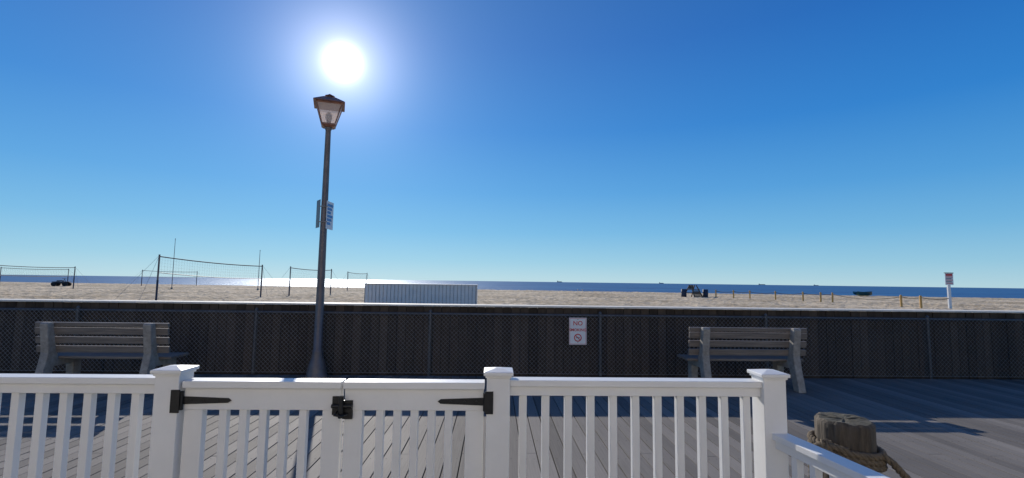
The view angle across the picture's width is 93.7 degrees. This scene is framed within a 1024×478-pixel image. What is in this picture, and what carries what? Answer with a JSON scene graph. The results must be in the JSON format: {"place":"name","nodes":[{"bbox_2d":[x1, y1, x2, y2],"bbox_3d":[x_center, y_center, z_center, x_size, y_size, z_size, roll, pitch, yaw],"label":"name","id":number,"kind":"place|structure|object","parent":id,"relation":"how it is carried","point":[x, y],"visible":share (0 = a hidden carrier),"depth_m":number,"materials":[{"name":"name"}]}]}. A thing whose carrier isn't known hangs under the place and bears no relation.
{"place":"outdoors","nodes":[
{"label":"outdoors","id":0,"kind":"place"},
{"bbox_2d":[0,299,1023,379],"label":"wooden bulkhead wall","id":1,"kind":"structure","parent":0,"point":[617,328],"depth_m":8.34,"materials":[{"name":"brown wood"}]},
{"bbox_2d":[0,282,1023,312],"bbox_3d":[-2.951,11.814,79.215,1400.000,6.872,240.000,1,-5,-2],"label":"beach sand","id":2,"kind":"structure","parent":0,"point":[79,291],"depth_m":45.08,"materials":[{"name":"beige sand"}]},
{"bbox_2d":[0,267,72,280],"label":"volleyball net","id":3,"kind":"object","parent":2,"relation":"on","point":[37,269],"visible":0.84,"depth_m":70.61,"materials":[{"name":"black fabric"}]},
{"bbox_2d":[0,265,93,288],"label":"volleyball net","id":4,"kind":"object","parent":2,"relation":"on","point":[75,268],"visible":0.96,"depth_m":52.37,"materials":[{"name":"black fabric"}]},
{"bbox_2d":[51,278,71,285],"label":"quad bike","id":5,"kind":"object","parent":2,"relation":"on","point":[60,282],"visible":0.97,"depth_m":67.40,"materials":[{"name":"rubber"}]},
{"bbox_2d":[128,270,200,285],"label":"volleyball net","id":6,"kind":"object","parent":2,"relation":"on","point":[163,277],"visible":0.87,"depth_m":78.03,"materials":[{"name":"black fabric"}]},
{"bbox_2d":[171,238,175,288],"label":"flagpole","id":7,"kind":"object","parent":2,"relation":"on","point":[173,267],"visible":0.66,"depth_m":59.86,"materials":[{"name":"metal"}]},
{"bbox_2d":[139,254,286,299],"bbox_3d":[-20.640,2.834,33.506,1.817,3.000,12.699,0,-5,12],"label":"volleyball net","id":8,"kind":"object","parent":2,"relation":"on","point":[157,280],"visible":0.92,"depth_m":31.97,"materials":[{"name":"black fabric"}]},
{"bbox_2d":[267,266,342,295],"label":"volleyball net","id":9,"kind":"object","parent":2,"relation":"on","point":[306,274],"visible":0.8,"depth_m":44.15,"materials":[{"name":"black fabric"}]},
{"bbox_2d":[340,272,366,289],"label":"volleyball net","id":10,"kind":"object","parent":2,"relation":"on","point":[353,278],"visible":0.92,"depth_m":66.16,"materials":[{"name":"black fabric"}]},
{"bbox_2d":[364,283,477,306],"bbox_3d":[-3.812,2.625,20.594,4.640,1.395,1.560,1,-5,-2],"label":"beach storage box","id":11,"kind":"object","parent":2,"relation":"on","point":[420,293],"visible":0.65,"depth_m":19.88,"materials":[{"name":"white paint"}]},
{"bbox_2d":[681,289,686,296],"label":"trash barrel","id":12,"kind":"object","parent":2,"relation":"on","point":[683,292],"visible":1,"depth_m":55.47,"materials":[{"name":"blue plastic"}]},
{"bbox_2d":[686,285,702,296],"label":"lifeguard stand","id":13,"kind":"object","parent":2,"relation":"on","point":[696,292],"visible":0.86,"depth_m":55.44,"materials":[{"name":"grey wood"}]},
{"bbox_2d":[703,289,707,296],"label":"trash barrel","id":14,"kind":"object","parent":2,"relation":"on","point":[705,292],"visible":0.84,"depth_m":55.45,"materials":[{"name":"blue plastic"}]},
{"bbox_2d":[715,290,948,307],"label":"beach rope fence","id":15,"kind":"object","parent":2,"relation":"on","point":[900,296],"visible":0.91,"depth_m":44.38,"materials":[{"name":"yellow paint"}]},
{"bbox_2d":[853,291,871,295],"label":"rowing boat","id":16,"kind":"object","parent":2,"relation":"on","point":[858,293],"visible":0.99,"depth_m":71.18,"materials":[{"name":"teal paint"}]},
{"bbox_2d":[944,273,953,308],"bbox_3d":[31.266,3.704,34.319,0.660,2.600,0.150,1,-5,-2],"label":"beach notice sign","id":17,"kind":"object","parent":2,"relation":"on","point":[949,282],"visible":0.96,"depth_m":34.31,"materials":[{"name":"white plastic"}]},
{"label":"boardwalk joists","id":18,"kind":"object","parent":2,"relation":"on","visible":0},
{"bbox_2d":[0,373,1023,477],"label":"boardwalk","id":19,"kind":"structure","parent":18,"relation":"on","point":[949,428],"depth_m":5.19,"materials":[{"name":"grey wood"}]},
{"bbox_2d":[34,322,188,374],"bbox_3d":[-5.835,1.668,6.952,1.840,0.945,0.712,1,-5,-2],"label":"park bench","id":20,"kind":"object","parent":19,"relation":"on","point":[151,354],"visible":0.87,"depth_m":6.82,"materials":[{"name":"wood"}]},
{"bbox_2d":[305,94,344,377],"bbox_3d":[-3.159,-0.118,8.038,0.500,4.765,0.500,3,-5,-20],"label":"street lamp","id":21,"kind":"object","parent":19,"relation":"on","point":[330,108],"visible":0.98,"depth_m":8.00,"materials":[{"name":"grey metal"}]},
{"bbox_2d":[0,365,789,477],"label":"white railing","id":22,"kind":"object","parent":19,"relation":"on","point":[765,389],"visible":1,"depth_m":2.43,"materials":[{"name":"plastic"}]},
{"bbox_2d":[169,378,346,477],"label":"white gate","id":23,"kind":"structure","parent":22,"relation":"attached to","point":[245,396],"depth_m":2.39,"materials":[{"name":"plastic"}]},
{"bbox_2d":[342,379,492,477],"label":"white gate","id":24,"kind":"structure","parent":22,"relation":"attached to","point":[472,399],"depth_m":2.42,"materials":[{"name":"plastic"}]},
{"bbox_2d":[331,396,352,418],"bbox_3d":[-0.847,0.839,2.379,0.100,0.115,0.060,1,-5,-2],"label":"gate latch","id":25,"kind":"object","parent":24,"relation":"attached to","point":[341,407],"visible":1,"depth_m":2.39,"materials":[{"name":"black metal"}]},
{"bbox_2d":[0,306,1023,378],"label":"chain link fence","id":26,"kind":"object","parent":19,"relation":"on","point":[600,329],"visible":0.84,"depth_m":8.23,"materials":[{"name":"metal"}]},
{"bbox_2d":[569,318,586,344],"bbox_3d":[1.129,1.581,8.228,0.300,0.456,0.010,1,-5,-2],"label":"no smoking sign","id":27,"kind":"object","parent":26,"relation":"attached to","point":[577,331],"visible":1,"depth_m":8.23,"materials":[{"name":"metal"}]},
{"bbox_2d":[677,327,806,392],"bbox_3d":[3.623,1.844,7.510,1.840,0.945,0.712,1,-5,-2],"label":"park bench","id":28,"kind":"object","parent":19,"relation":"on","point":[702,356],"visible":0.93,"depth_m":7.38,"materials":[{"name":"wood"}]},
{"bbox_2d":[772,434,889,477],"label":"white side railing","id":29,"kind":"object","parent":19,"relation":"on","point":[819,461],"visible":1,"depth_m":2.20,"materials":[{"name":"plastic"}]},
{"bbox_2d":[807,412,910,477],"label":"rope piling","id":30,"kind":"object","parent":19,"relation":"on","point":[850,437],"visible":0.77,"depth_m":2.94,"materials":[{"name":"brown wood"}]},
{"bbox_2d":[0,275,1023,297],"bbox_3d":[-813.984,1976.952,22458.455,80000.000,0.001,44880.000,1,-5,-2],"label":"sea","id":31,"kind":"structure","parent":0,"point":[812,289],"depth_m":372.30,"materials":[{"name":"blue liquid"}]},
{"bbox_2d":[0,0,1023,287],"label":"sky","id":32,"kind":"structure","parent":0,"point":[741,142],"materials":[{"name":"blue"}]}
]}

